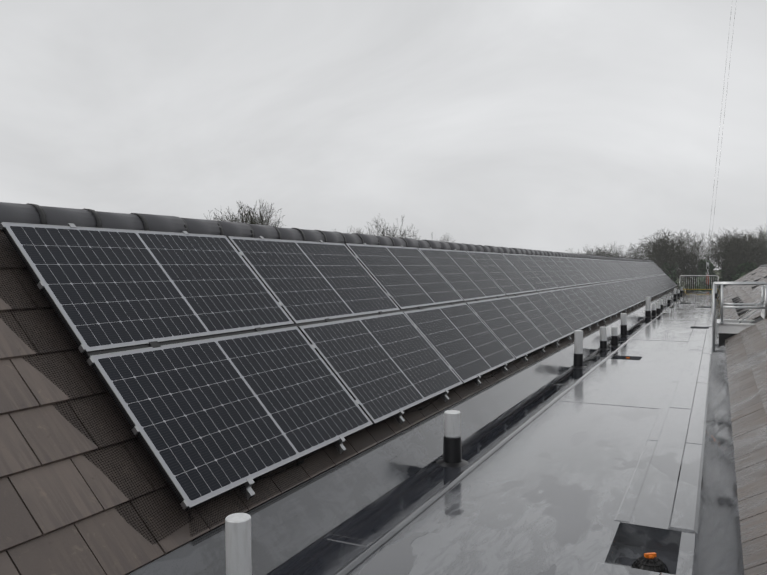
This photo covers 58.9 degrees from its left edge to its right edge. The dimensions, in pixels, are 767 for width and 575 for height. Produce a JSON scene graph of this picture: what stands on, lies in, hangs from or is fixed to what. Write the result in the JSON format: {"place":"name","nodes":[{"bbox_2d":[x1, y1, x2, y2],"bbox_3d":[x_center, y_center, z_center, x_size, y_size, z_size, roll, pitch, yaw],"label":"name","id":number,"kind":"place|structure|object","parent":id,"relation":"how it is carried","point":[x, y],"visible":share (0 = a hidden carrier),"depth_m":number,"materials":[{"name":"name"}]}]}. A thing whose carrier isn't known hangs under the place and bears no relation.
{"place":"outdoors","nodes":[
{"label":"outdoors","id":0,"kind":"place"},
{"bbox_2d":[0,0,766,269],"label":"sky","id":1,"kind":"structure","parent":0,"point":[543,125],"materials":[{"name":"white"}]},
{"bbox_2d":[677,270,720,290],"bbox_3d":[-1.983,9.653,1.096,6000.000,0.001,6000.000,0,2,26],"label":"ground","id":2,"kind":"structure","parent":0,"point":[719,277],"depth_m":526.06,"materials":[{"name":"green plant"}]},
{"bbox_2d":[204,200,280,226],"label":"tree","id":3,"kind":"object","parent":2,"relation":"on","point":[247,215],"visible":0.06,"depth_m":62.30,"materials":[{"name":"brown plant"}]},
{"bbox_2d":[221,202,285,227],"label":"tree","id":4,"kind":"object","parent":2,"relation":"on","point":[263,217],"visible":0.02,"depth_m":70.59,"materials":[{"name":"brown plant"}]},
{"bbox_2d":[333,225,362,233],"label":"tree","id":5,"kind":"object","parent":2,"relation":"on","point":[353,231],"depth_m":88.28,"materials":[{"name":"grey plant"}]},
{"bbox_2d":[365,213,418,239],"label":"tree","id":6,"kind":"object","parent":2,"relation":"on","point":[389,235],"depth_m":91.76,"materials":[{"name":"brown plant"}]},
{"bbox_2d":[566,244,607,255],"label":"tree","id":7,"kind":"object","parent":2,"relation":"on","point":[587,252],"depth_m":119.29,"materials":[{"name":"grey plant"}]},
{"bbox_2d":[589,241,643,259],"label":"tree","id":8,"kind":"object","parent":2,"relation":"on","point":[600,253],"depth_m":118.96,"materials":[{"name":"brown plant"}]},
{"bbox_2d":[607,251,626,257],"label":"tree","id":9,"kind":"object","parent":2,"relation":"on","point":[617,255],"depth_m":118.03,"materials":[{"name":"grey plant"}]},
{"bbox_2d":[622,239,690,280],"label":"tree","id":10,"kind":"object","parent":2,"relation":"on","point":[646,249],"depth_m":117.50,"materials":[{"name":"brown plant"}]},
{"bbox_2d":[631,248,698,278],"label":"tree","id":11,"kind":"object","parent":2,"relation":"on","point":[674,253],"depth_m":123.64,"materials":[{"name":"brown plant"}]},
{"bbox_2d":[635,229,710,287],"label":"tree","id":12,"kind":"object","parent":2,"relation":"on","point":[668,268],"depth_m":104.14,"materials":[{"name":"brown plant"}]},
{"bbox_2d":[676,253,700,290],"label":"tree","id":13,"kind":"object","parent":2,"relation":"on","point":[689,283],"depth_m":120.38,"materials":[{"name":"brown plant"}]},
{"bbox_2d":[664,230,723,290],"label":"tree","id":14,"kind":"object","parent":2,"relation":"on","point":[691,259],"depth_m":111.06,"materials":[{"name":"brown plant"}]},
{"bbox_2d":[674,259,757,290],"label":"evergreen understory","id":15,"kind":"object","parent":2,"relation":"on","point":[702,282],"depth_m":102.60,"materials":[{"name":"green plant"}]},
{"bbox_2d":[704,228,760,286],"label":"tree","id":16,"kind":"object","parent":2,"relation":"on","point":[723,278],"depth_m":110.51,"materials":[{"name":"brown plant"}]},
{"bbox_2d":[703,227,765,280],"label":"tree","id":17,"kind":"object","parent":2,"relation":"on","point":[720,237],"depth_m":117.00,"materials":[{"name":"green plant"}]},
{"bbox_2d":[707,231,766,281],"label":"tree","id":18,"kind":"object","parent":2,"relation":"on","point":[732,255],"depth_m":100.72,"materials":[{"name":"brown plant"}]},
{"bbox_2d":[742,225,766,264],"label":"tree","id":19,"kind":"object","parent":2,"relation":"on","point":[761,249],"depth_m":109.00,"materials":[{"name":"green plant"}]},
{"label":"tower crane","id":20,"kind":"object","parent":2,"relation":"on","visible":0},
{"bbox_2d":[706,7,735,284],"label":"antenna mast","id":21,"kind":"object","parent":20,"relation":"on","point":[707,264],"depth_m":58.93,"materials":[{"name":"metal"}]},
{"bbox_3d":[10.338,5.822,21.170,15.008,6.400,55.100,0,2,26],"label":"building body","id":22,"kind":"object","parent":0,"visible":0},
{"bbox_2d":[0,230,677,574],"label":"pitched roof","id":23,"kind":"structure","parent":22,"relation":"on","point":[62,497],"depth_m":3.43,"materials":[{"name":"brown tile"}]},
{"bbox_2d":[0,202,652,262],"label":"ridge","id":24,"kind":"structure","parent":23,"relation":"on","point":[28,213],"depth_m":6.00,"materials":[{"name":"tile"}]},
{"bbox_2d":[0,230,673,545],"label":"bird mesh","id":25,"kind":"object","parent":23,"relation":"on","point":[336,452],"visible":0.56,"depth_m":3.76,"materials":[{"name":"black metal"}]},
{"bbox_2d":[601,259,626,279],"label":"solar panel","id":26,"kind":"object","parent":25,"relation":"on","point":[614,269],"visible":0.75,"depth_m":25.59,"materials":[{"name":"glass"}]},
{"bbox_2d":[609,260,632,278],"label":"solar panel","id":27,"kind":"object","parent":25,"relation":"on","point":[621,269],"visible":0.81,"depth_m":27.50,"materials":[{"name":"glass"}]},
{"bbox_2d":[616,260,638,277],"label":"solar panel","id":28,"kind":"object","parent":25,"relation":"on","point":[627,269],"visible":0.83,"depth_m":29.39,"materials":[{"name":"glass"}]},
{"bbox_2d":[623,261,642,276],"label":"solar panel","id":29,"kind":"object","parent":25,"relation":"on","point":[632,268],"visible":0.69,"depth_m":31.29,"materials":[{"name":"glass"}]},
{"bbox_2d":[628,261,646,276],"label":"solar panel","id":30,"kind":"object","parent":25,"relation":"on","point":[637,268],"visible":0.77,"depth_m":33.16,"materials":[{"name":"glass"}]},
{"bbox_2d":[633,261,650,275],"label":"solar panel","id":31,"kind":"object","parent":25,"relation":"on","point":[642,268],"visible":0.79,"depth_m":34.96,"materials":[{"name":"glass"}]},
{"bbox_2d":[638,262,653,275],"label":"solar panel","id":32,"kind":"object","parent":25,"relation":"on","point":[646,268],"visible":0.73,"depth_m":36.87,"materials":[{"name":"glass"}]},
{"bbox_2d":[642,262,657,274],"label":"solar panel","id":33,"kind":"object","parent":25,"relation":"on","point":[650,269],"visible":0.88,"depth_m":38.89,"materials":[{"name":"glass"}]},
{"bbox_2d":[645,262,660,274],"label":"solar panel","id":34,"kind":"object","parent":25,"relation":"on","point":[653,268],"visible":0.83,"depth_m":41.01,"materials":[{"name":"glass"}]},
{"bbox_2d":[652,263,664,273],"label":"solar panel","id":35,"kind":"object","parent":25,"relation":"on","point":[656,266],"visible":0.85,"depth_m":44.44,"materials":[{"name":"glass"}]},
{"bbox_2d":[0,223,676,509],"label":"panel mounting rails","id":36,"kind":"object","parent":23,"relation":"attached to","point":[249,493],"visible":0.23,"depth_m":5.38,"materials":[{"name":"metal"}]},
{"bbox_2d":[2,222,293,354],"bbox_3d":[-1.538,-0.036,4.896,0.736,0.775,2.078,0,2,26],"label":"solar panel","id":37,"kind":"object","parent":36,"relation":"on","point":[105,288],"visible":0.94,"depth_m":4.61,"materials":[{"name":"glass"}]},
{"bbox_2d":[88,326,372,510],"bbox_3d":[-0.874,0.742,4.593,0.736,0.775,2.078,0,2,26],"label":"solar panel","id":38,"kind":"object","parent":36,"relation":"on","point":[211,418],"visible":0.92,"depth_m":4.29,"materials":[{"name":"glass"}]},
{"bbox_2d":[227,236,399,323],"bbox_3d":[-0.605,-0.092,6.789,0.736,0.775,2.078,0,2,26],"label":"solar panel","id":39,"kind":"object","parent":36,"relation":"on","point":[306,281],"visible":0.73,"depth_m":6.58,"materials":[{"name":"glass"}]},
{"bbox_2d":[298,312,462,425],"bbox_3d":[0.062,0.686,6.482,0.736,0.775,2.078,0,2,26],"label":"solar panel","id":40,"kind":"object","parent":36,"relation":"on","point":[382,367],"visible":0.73,"depth_m":6.26,"materials":[{"name":"glass"}]},
{"bbox_2d":[345,243,463,309],"bbox_3d":[0.329,-0.154,8.679,0.736,0.775,2.078,0,2,26],"label":"solar panel","id":41,"kind":"object","parent":36,"relation":"on","point":[407,277],"visible":0.92,"depth_m":8.50,"materials":[{"name":"glass"}]},
{"bbox_2d":[403,303,515,384],"bbox_3d":[0.995,0.631,8.375,0.736,0.775,2.078,0,2,26],"label":"solar panel","id":42,"kind":"object","parent":36,"relation":"on","point":[467,345],"visible":0.81,"depth_m":8.21,"materials":[{"name":"glass"}]},
{"bbox_2d":[418,248,505,300],"bbox_3d":[1.262,-0.209,10.571,0.736,0.775,2.078,0,2,26],"label":"solar panel","id":43,"kind":"object","parent":36,"relation":"on","point":[465,276],"visible":0.81,"depth_m":10.43,"materials":[{"name":"glass"}]},
{"bbox_2d":[466,251,535,294],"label":"solar panel","id":44,"kind":"object","parent":36,"relation":"on","point":[504,274],"visible":0.94,"depth_m":12.34,"materials":[{"name":"glass"}]},
{"bbox_2d":[466,297,550,358],"bbox_3d":[1.928,0.571,10.267,0.736,0.775,2.078,0,2,26],"label":"solar panel","id":45,"kind":"object","parent":36,"relation":"attached to","point":[514,330],"visible":0.85,"depth_m":10.12,"materials":[{"name":"glass"}]},
{"bbox_2d":[501,253,558,290],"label":"solar panel","id":46,"kind":"object","parent":36,"relation":"on","point":[532,272],"visible":0.9,"depth_m":14.25,"materials":[{"name":"glass"}]},
{"bbox_2d":[509,293,574,343],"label":"solar panel","id":47,"kind":"object","parent":36,"relation":"on","point":[540,313],"visible":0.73,"depth_m":12.04,"materials":[{"name":"glass"}]},
{"bbox_2d":[529,255,576,287],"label":"solar panel","id":48,"kind":"object","parent":36,"relation":"on","point":[553,270],"visible":0.88,"depth_m":16.14,"materials":[{"name":"glass"}]},
{"bbox_2d":[538,289,592,330],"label":"solar panel","id":49,"kind":"object","parent":36,"relation":"attached to","point":[566,309],"visible":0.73,"depth_m":13.95,"materials":[{"name":"glass"}]},
{"bbox_2d":[549,256,590,285],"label":"solar panel","id":50,"kind":"object","parent":36,"relation":"on","point":[570,270],"visible":0.85,"depth_m":18.04,"materials":[{"name":"glass"}]},
{"bbox_2d":[561,287,606,323],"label":"solar panel","id":51,"kind":"object","parent":36,"relation":"attached to","point":[581,300],"visible":0.85,"depth_m":15.84,"materials":[{"name":"glass"}]},
{"bbox_2d":[566,257,601,283],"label":"solar panel","id":52,"kind":"object","parent":36,"relation":"on","point":[579,264],"visible":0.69,"depth_m":19.96,"materials":[{"name":"glass"}]},
{"bbox_2d":[580,258,611,281],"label":"solar panel","id":53,"kind":"object","parent":36,"relation":"on","point":[597,271],"visible":0.88,"depth_m":21.82,"materials":[{"name":"glass"}]},
{"bbox_2d":[579,285,618,317],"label":"solar panel","id":54,"kind":"object","parent":36,"relation":"on","point":[600,301],"visible":0.77,"depth_m":17.75,"materials":[{"name":"glass"}]},
{"bbox_2d":[591,259,619,280],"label":"solar panel","id":55,"kind":"object","parent":36,"relation":"on","point":[606,270],"visible":0.85,"depth_m":23.69,"materials":[{"name":"glass"}]},
{"bbox_2d":[593,283,627,311],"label":"solar panel","id":56,"kind":"object","parent":36,"relation":"attached to","point":[611,297],"visible":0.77,"depth_m":19.64,"materials":[{"name":"glass"}]},
{"bbox_2d":[604,282,635,307],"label":"solar panel","id":57,"kind":"object","parent":36,"relation":"on","point":[620,294],"visible":0.79,"depth_m":21.56,"materials":[{"name":"glass"}]},
{"bbox_2d":[614,281,641,303],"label":"solar panel","id":58,"kind":"object","parent":36,"relation":"attached to","point":[628,292],"visible":0.77,"depth_m":23.46,"materials":[{"name":"glass"}]},
{"bbox_2d":[622,280,644,301],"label":"solar panel","id":59,"kind":"object","parent":36,"relation":"attached to","point":[634,290],"visible":0.75,"depth_m":25.28,"materials":[{"name":"glass"}]},
{"bbox_2d":[640,277,659,294],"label":"solar panel","id":60,"kind":"object","parent":36,"relation":"attached to","point":[651,286],"visible":0.88,"depth_m":31.00,"materials":[{"name":"glass"}]},
{"bbox_2d":[644,277,662,292],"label":"solar panel","id":61,"kind":"object","parent":36,"relation":"attached to","point":[650,281],"visible":0.75,"depth_m":32.91,"materials":[{"name":"glass"}]},
{"bbox_2d":[649,276,665,291],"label":"solar panel","id":62,"kind":"object","parent":36,"relation":"attached to","point":[657,283],"visible":0.79,"depth_m":34.77,"materials":[{"name":"glass"}]},
{"bbox_2d":[652,276,667,290],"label":"solar panel","id":63,"kind":"object","parent":36,"relation":"attached to","point":[660,283],"visible":0.85,"depth_m":36.53,"materials":[{"name":"glass"}]},
{"bbox_2d":[656,275,670,288],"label":"solar panel","id":64,"kind":"object","parent":36,"relation":"attached to","point":[663,281],"visible":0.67,"depth_m":38.72,"materials":[{"name":"glass"}]},
{"bbox_2d":[659,275,672,287],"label":"solar panel","id":65,"kind":"object","parent":36,"relation":"attached to","point":[666,281],"visible":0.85,"depth_m":40.61,"materials":[{"name":"glass"}]},
{"bbox_2d":[662,275,675,286],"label":"solar panel","id":66,"kind":"object","parent":36,"relation":"attached to","point":[668,280],"visible":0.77,"depth_m":42.56,"materials":[{"name":"glass"}]},
{"bbox_2d":[266,291,712,574],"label":"flat roof","id":67,"kind":"structure","parent":22,"relation":"on","point":[543,493],"depth_m":5.09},
{"bbox_2d":[225,513,251,574],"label":"vent pipe","id":68,"kind":"object","parent":67,"relation":"on","point":[238,543],"visible":1,"depth_m":3.28,"materials":[{"name":"white plastic"}]},
{"bbox_2d":[128,288,679,574],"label":"upstand","id":69,"kind":"object","parent":67,"relation":"on","point":[286,528],"visible":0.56,"depth_m":4.82,"materials":[{"name":"grey metal"}]},
{"bbox_2d":[436,410,468,466],"bbox_3d":[0.590,1.284,5.818,0.280,0.440,0.280,0,2,26],"label":"vent pipe","id":70,"kind":"object","parent":67,"relation":"on","point":[452,452],"visible":1,"depth_m":5.76,"materials":[{"name":"white plastic"}]},
{"bbox_2d":[323,291,712,574],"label":"roof membrane seams","id":71,"kind":"object","parent":67,"relation":"on","point":[683,517],"visible":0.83,"depth_m":5.71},
{"bbox_2d":[571,330,585,367],"bbox_3d":[3.270,1.029,11.404,0.280,0.610,0.280,0,2,26],"label":"vent pipe","id":72,"kind":"object","parent":67,"relation":"on","point":[578,350],"visible":1,"depth_m":11.34,"materials":[{"name":"white plastic"}]},
{"bbox_2d":[598,327,608,349],"bbox_3d":[4.510,1.032,13.916,0.270,0.450,0.270,0,2,26],"label":"vent pipe","id":73,"kind":"object","parent":67,"relation":"on","point":[603,338],"visible":0.98,"depth_m":13.86,"materials":[{"name":"white plastic"}]},
{"bbox_2d":[609,327,618,346],"bbox_3d":[4.901,1.039,14.393,0.265,0.404,0.265,0,2,26],"label":"vent pipe","id":74,"kind":"object","parent":67,"relation":"on","point":[614,336],"visible":1,"depth_m":14.34,"materials":[{"name":"white plastic"}]},
{"bbox_2d":[618,313,628,335],"bbox_3d":[5.873,0.903,16.586,0.280,0.544,0.280,0,2,26],"label":"vent pipe","id":75,"kind":"object","parent":67,"relation":"on","point":[623,328],"visible":1,"depth_m":16.53,"materials":[{"name":"white plastic"}]},
{"bbox_2d":[645,297,650,316],"bbox_3d":[8.846,0.649,22.697,0.300,0.680,0.300,0,2,26],"label":"vent pipe","id":76,"kind":"object","parent":67,"relation":"on","point":[647,306],"visible":0.98,"depth_m":22.64,"materials":[{"name":"white plastic"}]},
{"bbox_2d":[631,552,669,573],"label":"roof drain","id":77,"kind":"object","parent":67,"relation":"on","point":[650,562],"depth_m":3.94,"materials":[{"name":"black plastic"}]},
{"bbox_2d":[652,303,655,315],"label":"vent pipe","id":78,"kind":"object","parent":67,"relation":"on","point":[653,309],"visible":0.94,"depth_m":23.03,"materials":[{"name":"white plastic"}]},
{"bbox_2d":[656,302,660,313],"bbox_3d":[9.744,0.737,24.042,0.265,0.420,0.265,0,2,26],"label":"vent pipe","id":79,"kind":"object","parent":67,"relation":"on","point":[658,310],"visible":0.92,"depth_m":23.99,"materials":[{"name":"white plastic"}]},
{"bbox_2d":[659,299,663,309],"bbox_3d":[10.840,0.662,26.511,0.265,0.420,0.265,0,2,26],"label":"vent pipe","id":80,"kind":"object","parent":67,"relation":"on","point":[661,303],"visible":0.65,"depth_m":26.45,"materials":[{"name":"white plastic"}]},
{"bbox_2d":[667,295,670,303],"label":"vent pipe","id":81,"kind":"object","parent":67,"relation":"on","point":[669,300],"visible":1,"depth_m":30.76,"materials":[{"name":"white plastic"}]},
{"bbox_2d":[673,288,676,297],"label":"vent pipe","id":82,"kind":"object","parent":67,"relation":"on","point":[675,294],"visible":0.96,"depth_m":36.63,"materials":[{"name":"white plastic"}]},
{"bbox_2d":[679,275,717,291],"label":"railing","id":83,"kind":"object","parent":67,"relation":"on","point":[694,282],"visible":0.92,"depth_m":45.21,"materials":[{"name":"grey metal"}]},
{"bbox_2d":[692,288,743,574],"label":"upstand","id":84,"kind":"object","parent":67,"relation":"on","point":[717,547],"visible":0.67,"depth_m":4.68,"materials":[{"name":"grey metal"}]},
{"bbox_2d":[710,282,766,353],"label":"guardrail","id":85,"kind":"object","parent":67,"relation":"on","point":[727,328],"visible":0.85,"depth_m":12.91,"materials":[{"name":"silver metal"}]},
{"bbox_2d":[723,267,766,574],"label":"pitched roof","id":86,"kind":"structure","parent":22,"relation":"on","point":[746,354],"depth_m":5.99,"materials":[{"name":"brown tile"}]},
{"bbox_2d":[732,272,766,315],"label":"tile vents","id":87,"kind":"object","parent":86,"relation":"on","point":[737,310],"visible":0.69,"depth_m":21.75,"materials":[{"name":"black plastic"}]}
]}

